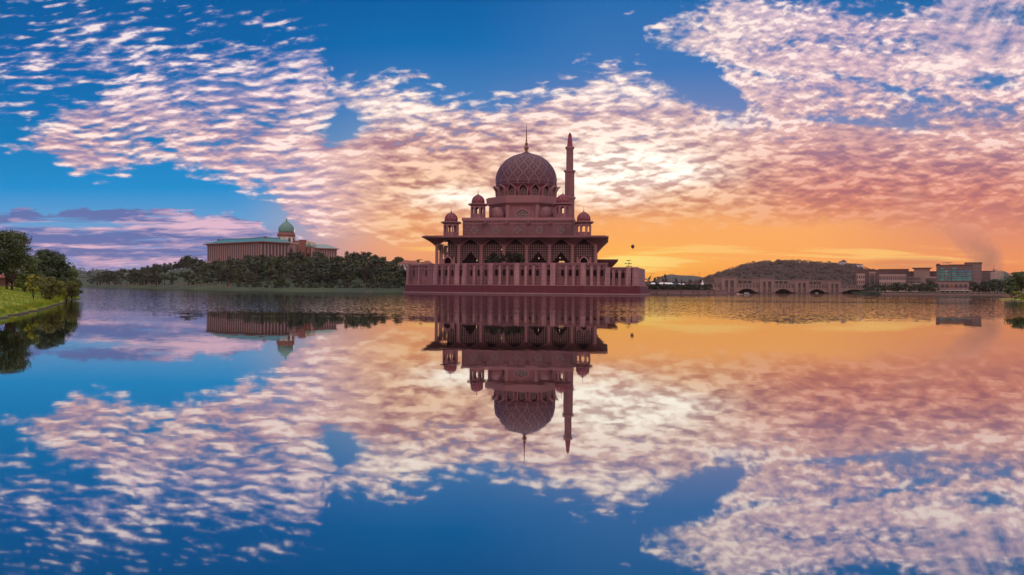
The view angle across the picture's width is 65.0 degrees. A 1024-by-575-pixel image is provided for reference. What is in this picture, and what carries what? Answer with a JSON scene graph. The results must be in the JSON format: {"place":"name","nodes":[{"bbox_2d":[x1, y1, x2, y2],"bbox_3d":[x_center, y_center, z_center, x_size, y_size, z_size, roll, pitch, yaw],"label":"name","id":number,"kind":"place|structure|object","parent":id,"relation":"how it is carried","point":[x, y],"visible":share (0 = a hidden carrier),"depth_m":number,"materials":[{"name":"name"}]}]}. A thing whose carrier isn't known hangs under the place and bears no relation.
{"place":"outdoors","nodes":[
{"label":"outdoors","id":0,"kind":"place"},
{"bbox_2d":[0,286,80,318],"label":"grass bank","id":1,"kind":"structure","parent":0,"point":[4,315],"depth_m":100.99,"materials":[{"name":"green plant"}]},
{"bbox_2d":[0,251,11,270],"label":"broadleaf tree","id":2,"kind":"object","parent":1,"relation":"on","point":[2,259],"visible":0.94,"depth_m":134.62,"materials":[{"name":"green plant"}]},
{"bbox_2d":[0,273,15,286],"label":"park shelter","id":3,"kind":"object","parent":1,"relation":"on","point":[2,279],"visible":0.07,"depth_m":167.74,"materials":[{"name":"red tile"}]},
{"bbox_2d":[0,229,34,290],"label":"broadleaf tree","id":4,"kind":"object","parent":1,"relation":"on","point":[16,248],"visible":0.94,"depth_m":137.12,"materials":[{"name":"green plant"}]},
{"bbox_2d":[14,273,35,291],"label":"tree","id":5,"kind":"object","parent":1,"relation":"on","point":[19,282],"visible":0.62,"depth_m":137.51,"materials":[{"name":"green plant"}]},
{"bbox_2d":[13,255,44,289],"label":"broadleaf tree","id":6,"kind":"object","parent":1,"relation":"on","point":[31,267],"visible":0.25,"depth_m":151.60,"materials":[{"name":"green plant"}]},
{"bbox_2d":[24,274,39,300],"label":"tree","id":7,"kind":"object","parent":1,"relation":"on","point":[32,286],"visible":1,"depth_m":110.83,"materials":[{"name":"green plant"}]},
{"bbox_2d":[37,276,45,296],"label":"tree","id":8,"kind":"object","parent":1,"relation":"on","point":[42,278],"visible":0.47,"depth_m":129.72,"materials":[{"name":"green plant"}]},
{"bbox_2d":[35,275,65,299],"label":"bushy tree","id":9,"kind":"object","parent":1,"relation":"on","point":[49,285],"visible":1,"depth_m":122.10,"materials":[{"name":"green plant"}]},
{"bbox_2d":[32,248,72,288],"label":"broadleaf tree","id":10,"kind":"object","parent":1,"relation":"on","point":[54,263],"visible":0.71,"depth_m":162.73,"materials":[{"name":"green plant"}]},
{"bbox_2d":[55,281,66,296],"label":"bushy tree","id":11,"kind":"object","parent":1,"relation":"on","point":[63,290],"visible":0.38,"depth_m":144.83,"materials":[{"name":"green plant"}]},
{"bbox_2d":[59,280,79,300],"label":"tree","id":12,"kind":"object","parent":1,"relation":"on","point":[72,290],"visible":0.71,"depth_m":151.00,"materials":[{"name":"green plant"}]},
{"bbox_2d":[63,264,81,279],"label":"broadleaf tree","id":13,"kind":"object","parent":1,"relation":"on","point":[74,272],"visible":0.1,"depth_m":169.17,"materials":[{"name":"green plant"}]},
{"bbox_2d":[69,276,83,298],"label":"tree","id":14,"kind":"object","parent":1,"relation":"on","point":[79,281],"visible":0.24,"depth_m":166.02,"materials":[{"name":"green plant"}]},
{"bbox_2d":[77,267,405,292],"bbox_3d":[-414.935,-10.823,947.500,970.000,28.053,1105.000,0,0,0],"label":"palace hill","id":15,"kind":"structure","parent":0,"point":[222,286],"depth_m":576.87,"materials":[{"name":"green plant"}]},
{"bbox_2d":[104,271,115,284],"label":"crest tree","id":16,"kind":"object","parent":15,"relation":"on","point":[109,276],"visible":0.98,"depth_m":897.79,"materials":[{"name":"green plant"}]},
{"bbox_2d":[128,271,143,284],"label":"hill tree","id":17,"kind":"object","parent":15,"relation":"on","point":[134,274],"visible":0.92,"depth_m":809.23,"materials":[{"name":"green plant"}]},
{"bbox_2d":[146,263,167,285],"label":"crest tree","id":18,"kind":"object","parent":15,"relation":"on","point":[157,278],"visible":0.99,"depth_m":698.37,"materials":[{"name":"green plant"}]},
{"bbox_2d":[158,274,171,284],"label":"hill tree","id":19,"kind":"object","parent":15,"relation":"on","point":[165,276],"visible":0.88,"depth_m":724.85,"materials":[{"name":"green plant"}]},
{"bbox_2d":[167,272,179,280],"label":"hill tree","id":20,"kind":"object","parent":15,"relation":"on","point":[175,277],"visible":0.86,"depth_m":734.79,"materials":[{"name":"green plant"}]},
{"bbox_2d":[179,271,196,284],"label":"hill tree","id":21,"kind":"object","parent":15,"relation":"on","point":[184,274],"visible":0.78,"depth_m":670.66,"materials":[{"name":"green plant"}]},
{"bbox_2d":[181,255,198,261],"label":"hill tree","id":22,"kind":"object","parent":15,"relation":"on","point":[187,257],"visible":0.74,"depth_m":898.22,"materials":[{"name":"green plant"}]},
{"bbox_2d":[187,274,200,285],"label":"hill tree","id":23,"kind":"object","parent":15,"relation":"on","point":[195,280],"visible":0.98,"depth_m":642.15,"materials":[{"name":"green plant"}]},
{"bbox_2d":[189,263,201,272],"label":"hill tree","id":24,"kind":"object","parent":15,"relation":"on","point":[192,267],"visible":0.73,"depth_m":772.40,"materials":[{"name":"green plant"}]},
{"bbox_2d":[204,274,217,283],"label":"hill tree","id":25,"kind":"object","parent":15,"relation":"on","point":[213,277],"visible":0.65,"depth_m":624.66,"materials":[{"name":"green plant"}]},
{"bbox_2d":[208,261,222,277],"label":"hill tree","id":26,"kind":"object","parent":15,"relation":"on","point":[220,263],"visible":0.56,"depth_m":684.95,"materials":[{"name":"green plant"}]},
{"bbox_2d":[210,264,229,282],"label":"hill tree","id":27,"kind":"object","parent":15,"relation":"on","point":[219,274],"visible":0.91,"depth_m":617.88,"materials":[{"name":"green plant"}]},
{"bbox_2d":[227,260,246,274],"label":"hill tree","id":28,"kind":"object","parent":15,"relation":"on","point":[238,263],"visible":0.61,"depth_m":630.16,"materials":[{"name":"green plant"}]},
{"bbox_2d":[247,261,265,281],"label":"hill tree","id":29,"kind":"object","parent":15,"relation":"on","point":[253,265],"visible":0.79,"depth_m":593.61,"materials":[{"name":"green plant"}]},
{"bbox_2d":[265,260,274,279],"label":"hill tree","id":30,"kind":"object","parent":15,"relation":"on","point":[268,263],"visible":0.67,"depth_m":579.05,"materials":[{"name":"green plant"}]},
{"bbox_2d":[263,267,277,282],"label":"hill tree","id":31,"kind":"object","parent":15,"relation":"on","point":[267,272],"visible":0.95,"depth_m":557.03,"materials":[{"name":"green plant"}]},
{"bbox_2d":[203,217,338,262],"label":"palace","id":32,"kind":"structure","parent":15,"relation":"on","point":[284,242],"depth_m":838.00,"materials":[{"name":"stone"}]},
{"bbox_2d":[262,256,282,271],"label":"hill tree","id":33,"kind":"object","parent":15,"relation":"on","point":[275,260],"visible":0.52,"depth_m":596.63,"materials":[{"name":"green plant"}]},
{"bbox_2d":[271,273,285,286],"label":"hill tree","id":34,"kind":"object","parent":15,"relation":"on","point":[273,276],"visible":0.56,"depth_m":520.39,"materials":[{"name":"green plant"}]},
{"bbox_2d":[276,266,285,286],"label":"hill tree","id":35,"kind":"object","parent":15,"relation":"on","point":[281,271],"visible":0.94,"depth_m":511.86,"materials":[{"name":"green plant"}]},
{"bbox_2d":[286,258,301,278],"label":"hill tree","id":36,"kind":"object","parent":15,"relation":"on","point":[297,260],"visible":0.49,"depth_m":574.50,"materials":[{"name":"green plant"}]},
{"bbox_2d":[286,251,305,260],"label":"hill tree","id":37,"kind":"object","parent":15,"relation":"on","point":[299,255],"visible":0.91,"depth_m":632.43,"materials":[{"name":"green plant"}]},
{"bbox_2d":[289,264,307,271],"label":"hill tree","id":38,"kind":"object","parent":15,"relation":"on","point":[302,267],"visible":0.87,"depth_m":555.33,"materials":[{"name":"green plant"}]},
{"bbox_2d":[289,268,309,284],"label":"hill tree","id":39,"kind":"object","parent":15,"relation":"on","point":[299,280],"visible":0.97,"depth_m":522.59,"materials":[{"name":"green plant"}]},
{"bbox_2d":[304,273,318,283],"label":"hill tree","id":40,"kind":"object","parent":15,"relation":"on","point":[309,278],"visible":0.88,"depth_m":500.48,"materials":[{"name":"green plant"}]},
{"bbox_2d":[311,256,325,273],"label":"hill tree","id":41,"kind":"object","parent":15,"relation":"on","point":[318,260],"visible":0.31,"depth_m":576.50,"materials":[{"name":"green plant"}]},
{"bbox_2d":[307,263,331,285],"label":"hill tree","id":42,"kind":"object","parent":15,"relation":"on","point":[317,266],"visible":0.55,"depth_m":516.10,"materials":[{"name":"green plant"}]},
{"bbox_2d":[315,265,344,281],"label":"hill tree","id":43,"kind":"object","parent":15,"relation":"on","point":[334,271],"visible":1,"depth_m":483.12,"materials":[{"name":"green plant"}]},
{"bbox_2d":[329,262,339,284],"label":"hill tree","id":44,"kind":"object","parent":15,"relation":"on","point":[334,280],"visible":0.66,"depth_m":510.71,"materials":[{"name":"green plant"}]},
{"bbox_2d":[329,256,341,262],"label":"hill tree","id":45,"kind":"object","parent":15,"relation":"on","point":[336,258],"visible":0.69,"depth_m":643.36,"materials":[{"name":"green plant"}]},
{"bbox_2d":[339,255,353,266],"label":"hill tree","id":46,"kind":"object","parent":15,"relation":"on","point":[350,258],"visible":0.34,"depth_m":644.60,"materials":[{"name":"green plant"}]},
{"bbox_2d":[344,251,353,263],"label":"hill tree","id":47,"kind":"object","parent":15,"relation":"on","point":[346,256],"visible":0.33,"depth_m":669.06,"materials":[{"name":"green plant"}]},
{"bbox_2d":[349,251,363,259],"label":"hill tree","id":48,"kind":"object","parent":15,"relation":"on","point":[356,256],"visible":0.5,"depth_m":653.54,"materials":[{"name":"green plant"}]},
{"bbox_2d":[350,258,374,276],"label":"hill tree","id":49,"kind":"object","parent":15,"relation":"on","point":[360,261],"visible":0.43,"depth_m":566.60,"materials":[{"name":"green plant"}]},
{"bbox_2d":[353,260,373,282],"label":"hill tree","id":50,"kind":"object","parent":15,"relation":"on","point":[359,274],"visible":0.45,"depth_m":535.52,"materials":[{"name":"green plant"}]},
{"bbox_2d":[355,262,377,285],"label":"hill tree","id":51,"kind":"object","parent":15,"relation":"on","point":[367,267],"visible":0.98,"depth_m":502.96,"materials":[{"name":"green plant"}]},
{"bbox_2d":[361,252,375,260],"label":"hill tree","id":52,"kind":"object","parent":15,"relation":"on","point":[368,255],"visible":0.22,"depth_m":689.50,"materials":[{"name":"green plant"}]},
{"bbox_2d":[372,259,386,276],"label":"hill tree","id":53,"kind":"object","parent":15,"relation":"on","point":[383,262],"visible":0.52,"depth_m":600.33,"materials":[{"name":"green plant"}]},
{"bbox_2d":[373,267,390,284],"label":"hill tree","id":54,"kind":"object","parent":15,"relation":"on","point":[383,269],"visible":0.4,"depth_m":530.65,"materials":[{"name":"green plant"}]},
{"bbox_2d":[383,274,403,283],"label":"hill tree","id":55,"kind":"object","parent":15,"relation":"on","point":[394,278],"visible":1,"depth_m":475.50,"materials":[{"name":"green plant"}]},
{"bbox_2d":[392,265,400,276],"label":"hill tree","id":56,"kind":"object","parent":15,"relation":"on","point":[397,269],"visible":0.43,"depth_m":559.73,"materials":[{"name":"green plant"}]},
{"bbox_2d":[396,269,406,286],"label":"hill tree","id":57,"kind":"object","parent":15,"relation":"on","point":[403,272],"visible":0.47,"depth_m":489.07,"materials":[{"name":"green plant"}]},
{"bbox_2d":[397,261,419,269],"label":"villa","id":58,"kind":"object","parent":15,"relation":"on","point":[404,264],"visible":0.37,"depth_m":620.00,"materials":[{"name":"pink tile"}]},
{"bbox_2d":[0,287,1023,574],"bbox_3d":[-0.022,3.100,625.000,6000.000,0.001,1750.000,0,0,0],"label":"lake water","id":59,"kind":"structure","parent":0,"point":[166,431],"depth_m":16.93,"materials":[{"name":"blue liquid"}]},
{"bbox_2d":[403,263,650,294],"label":"lakeside terrace","id":60,"kind":"structure","parent":59,"relation":"on","point":[538,278],"depth_m":367.63,"materials":[{"name":"pink stone"}]},
{"bbox_2d":[491,252,498,262],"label":"clipped tree","id":61,"kind":"object","parent":60,"relation":"on","point":[495,259],"visible":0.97,"depth_m":385.53,"materials":[{"name":"green plant"}]},
{"bbox_2d":[504,251,512,262],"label":"clipped tree","id":62,"kind":"object","parent":60,"relation":"on","point":[510,256],"visible":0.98,"depth_m":385.55,"materials":[{"name":"green plant"}]},
{"bbox_2d":[511,252,518,261],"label":"clipped tree","id":63,"kind":"object","parent":60,"relation":"on","point":[515,255],"visible":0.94,"depth_m":386.82,"materials":[{"name":"green plant"}]},
{"bbox_2d":[422,123,617,266],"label":"mosque","id":64,"kind":"structure","parent":60,"relation":"on","point":[529,220],"depth_m":410.49,"materials":[{"name":"pink stone"}]},
{"bbox_2d":[499,184,506,195],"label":"hooded window","id":65,"kind":"structure","parent":64,"relation":"in","point":[502,189],"depth_m":427.97,"materials":[{"name":"pink stone"}]},
{"bbox_2d":[507,183,516,194],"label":"hooded window","id":66,"kind":"structure","parent":64,"relation":"in","point":[511,189],"depth_m":424.27,"materials":[{"name":"pink stone"}]},
{"bbox_2d":[515,208,529,216],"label":"arched window","id":67,"kind":"structure","parent":64,"relation":"in","point":[522,212],"depth_m":419.59,"materials":[{"name":"pink stone"}]},
{"bbox_2d":[518,183,527,194],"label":"hooded window","id":68,"kind":"structure","parent":64,"relation":"in","point":[522,190],"depth_m":422.57,"materials":[{"name":"pink stone"}]},
{"bbox_2d":[530,183,539,194],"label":"hooded window","id":69,"kind":"structure","parent":64,"relation":"in","point":[535,189],"depth_m":422.98,"materials":[{"name":"pink stone"}]},
{"bbox_2d":[541,184,549,195],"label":"hooded window","id":70,"kind":"structure","parent":64,"relation":"in","point":[545,189],"depth_m":425.88,"materials":[{"name":"pink stone"}]},
{"bbox_2d":[549,185,556,196],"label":"hooded window","id":71,"kind":"structure","parent":64,"relation":"in","point":[552,192],"depth_m":429.85,"materials":[{"name":"pink stone"}]},
{"bbox_2d":[564,133,575,216],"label":"minaret","id":72,"kind":"object","parent":64,"relation":"attached to","point":[569,171],"visible":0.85,"depth_m":474.08,"materials":[{"name":"pink stone"}]},
{"bbox_2d":[700,274,870,292],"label":"bridge","id":73,"kind":"structure","parent":59,"relation":"on","point":[731,284],"depth_m":654.70,"materials":[{"name":"concrete"}]},
{"bbox_2d":[881,292,947,294],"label":"promenade wall","id":74,"kind":"structure","parent":59,"relation":"in","point":[908,293],"depth_m":557.47,"materials":[{"name":"grey stone"}]},
{"bbox_2d":[948,292,1016,295],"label":"promenade wall","id":75,"kind":"structure","parent":59,"relation":"in","point":[980,294],"depth_m":551.34,"materials":[{"name":"grey stone"}]},
{"bbox_2d":[0,0,1023,280],"label":"sky","id":76,"kind":"structure","parent":0,"point":[709,136],"materials":[{"name":"blue"}]},
{"bbox_2d":[653,274,702,281],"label":"building","id":77,"kind":"structure","parent":0,"point":[671,277],"depth_m":2504.82,"materials":[{"name":"white concrete"}]},
{"bbox_2d":[731,264,1022,291],"bbox_3d":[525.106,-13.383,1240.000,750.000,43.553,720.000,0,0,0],"label":"wooded hill","id":78,"kind":"structure","parent":0,"point":[780,273],"depth_m":1093.16,"materials":[{"name":"green plant"}]},
{"bbox_2d":[687,259,875,284],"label":"hill wood","id":79,"kind":"object","parent":78,"relation":"on","point":[752,267],"visible":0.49,"depth_m":1105.57,"materials":[{"name":"green plant"}]},
{"bbox_2d":[839,260,862,266],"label":"ridge palace","id":80,"kind":"structure","parent":78,"relation":"on","point":[844,261],"depth_m":1334.68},
{"bbox_2d":[850,291,1022,293],"bbox_3d":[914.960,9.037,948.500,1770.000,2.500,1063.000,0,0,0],"label":"shore","id":81,"kind":"structure","parent":0,"point":[856,292],"depth_m":562.90,"materials":[{"name":"grey concrete"}]},
{"bbox_2d":[649,289,726,294],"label":"embankment wall","id":82,"kind":"structure","parent":81,"relation":"on","point":[688,292],"depth_m":416.69,"materials":[{"name":"grey stone"}]},
{"bbox_2d":[856,274,864,284],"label":"office wing","id":83,"kind":"structure","parent":81,"relation":"on","point":[860,279],"depth_m":735.07,"materials":[{"name":"brown concrete"}]},
{"bbox_2d":[855,270,889,291],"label":"office block","id":84,"kind":"structure","parent":81,"relation":"on","point":[866,272],"depth_m":760.94,"materials":[{"name":"brown concrete"}]},
{"bbox_2d":[869,272,875,291],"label":"gate block","id":85,"kind":"structure","parent":81,"relation":"on","point":[871,276],"depth_m":741.97,"materials":[{"name":"beige concrete"}]},
{"bbox_2d":[879,274,905,291],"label":"office wing","id":86,"kind":"structure","parent":81,"relation":"on","point":[888,279],"depth_m":730.23,"materials":[{"name":"brown concrete"}]},
{"bbox_2d":[878,269,908,273],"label":"office block","id":87,"kind":"structure","parent":81,"relation":"on","point":[895,270],"depth_m":798.89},
{"bbox_2d":[903,282,915,291],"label":"promenade tree","id":88,"kind":"object","parent":81,"relation":"on","point":[909,288],"visible":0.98,"depth_m":585.56,"materials":[{"name":"green plant"}]},
{"bbox_2d":[890,271,935,276],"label":"office block","id":89,"kind":"structure","parent":81,"relation":"on","point":[911,273],"depth_m":791.56,"materials":[{"name":"beige concrete"}]},
{"bbox_2d":[906,277,920,282],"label":"office wing","id":90,"kind":"structure","parent":81,"relation":"on","point":[913,279],"depth_m":734.80,"materials":[{"name":"beige concrete"}]},
{"bbox_2d":[912,268,931,291],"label":"office block","id":91,"kind":"structure","parent":81,"relation":"on","point":[922,273],"depth_m":769.73,"materials":[{"name":"concrete"}]},
{"bbox_2d":[921,280,935,291],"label":"promenade tree","id":92,"kind":"object","parent":81,"relation":"on","point":[930,282],"visible":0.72,"depth_m":594.95,"materials":[{"name":"green plant"}]},
{"bbox_2d":[925,277,935,291],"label":"office wing","id":93,"kind":"structure","parent":81,"relation":"on","point":[933,279],"depth_m":735.10,"materials":[{"name":"beige concrete"}]},
{"bbox_2d":[927,283,938,291],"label":"promenade tree","id":94,"kind":"object","parent":81,"relation":"on","point":[931,287],"visible":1,"depth_m":585.18,"materials":[{"name":"green plant"}]},
{"bbox_2d":[936,264,972,292],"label":"glass office","id":95,"kind":"structure","parent":81,"relation":"on","point":[953,278],"depth_m":621.72,"materials":[{"name":"concrete"}]},
{"bbox_2d":[964,262,981,291],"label":"office tower","id":96,"kind":"structure","parent":81,"relation":"on","point":[977,272],"depth_m":663.81,"materials":[{"name":"beige concrete"}]},
{"bbox_2d":[969,281,980,291],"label":"promenade tree","id":97,"kind":"object","parent":81,"relation":"on","point":[973,284],"visible":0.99,"depth_m":575.14,"materials":[{"name":"green plant"}]},
{"bbox_2d":[980,281,991,292],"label":"promenade tree","id":98,"kind":"object","parent":81,"relation":"on","point":[985,288],"visible":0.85,"depth_m":579.09,"materials":[{"name":"green plant"}]},
{"bbox_2d":[982,270,994,291],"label":"office slab","id":99,"kind":"structure","parent":81,"relation":"on","point":[987,275],"depth_m":690.00,"materials":[{"name":"grey concrete"}]},
{"bbox_2d":[988,280,998,292],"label":"promenade tree","id":100,"kind":"object","parent":81,"relation":"on","point":[994,285],"visible":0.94,"depth_m":580.84,"materials":[{"name":"green plant"}]},
{"bbox_2d":[989,279,1004,292],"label":"promenade tree","id":101,"kind":"object","parent":81,"relation":"on","point":[1000,287],"visible":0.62,"depth_m":586.61,"materials":[{"name":"green plant"}]},
{"bbox_2d":[993,269,1012,287],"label":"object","id":102,"kind":"object","parent":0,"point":[1001,275],"visible":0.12,"depth_m":2140.77,"materials":[{"name":"plant"}]},
{"bbox_2d":[998,298,1023,300],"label":"grass bank","id":103,"kind":"structure","parent":0,"point":[1017,299],"depth_m":274.01,"materials":[{"name":"green plant"}]},
{"bbox_2d":[1003,285,1018,297],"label":"spreading tree","id":104,"kind":"object","parent":103,"relation":"on","point":[1007,291],"visible":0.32,"depth_m":284.75,"materials":[{"name":"green plant"}]},
{"bbox_2d":[1003,271,1023,298],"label":"spreading tree","id":105,"kind":"object","parent":103,"relation":"on","point":[1015,281],"visible":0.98,"depth_m":269.26,"materials":[{"name":"green plant"}]},
{"bbox_2d":[1017,289,1023,300],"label":"bush","id":106,"kind":"object","parent":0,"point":[1020,295],"visible":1,"depth_m":249.59,"materials":[{"name":"green plant"}]},
{"bbox_3d":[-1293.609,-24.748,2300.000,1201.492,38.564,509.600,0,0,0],"label":"far left ridge","id":107,"kind":"structure","parent":0,"visible":0},
{"bbox_2d":[77,267,165,277],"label":"wood","id":108,"kind":"object","parent":107,"relation":"on","point":[84,274],"visible":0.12,"depth_m":2136.38,"materials":[{"name":"green plant"}]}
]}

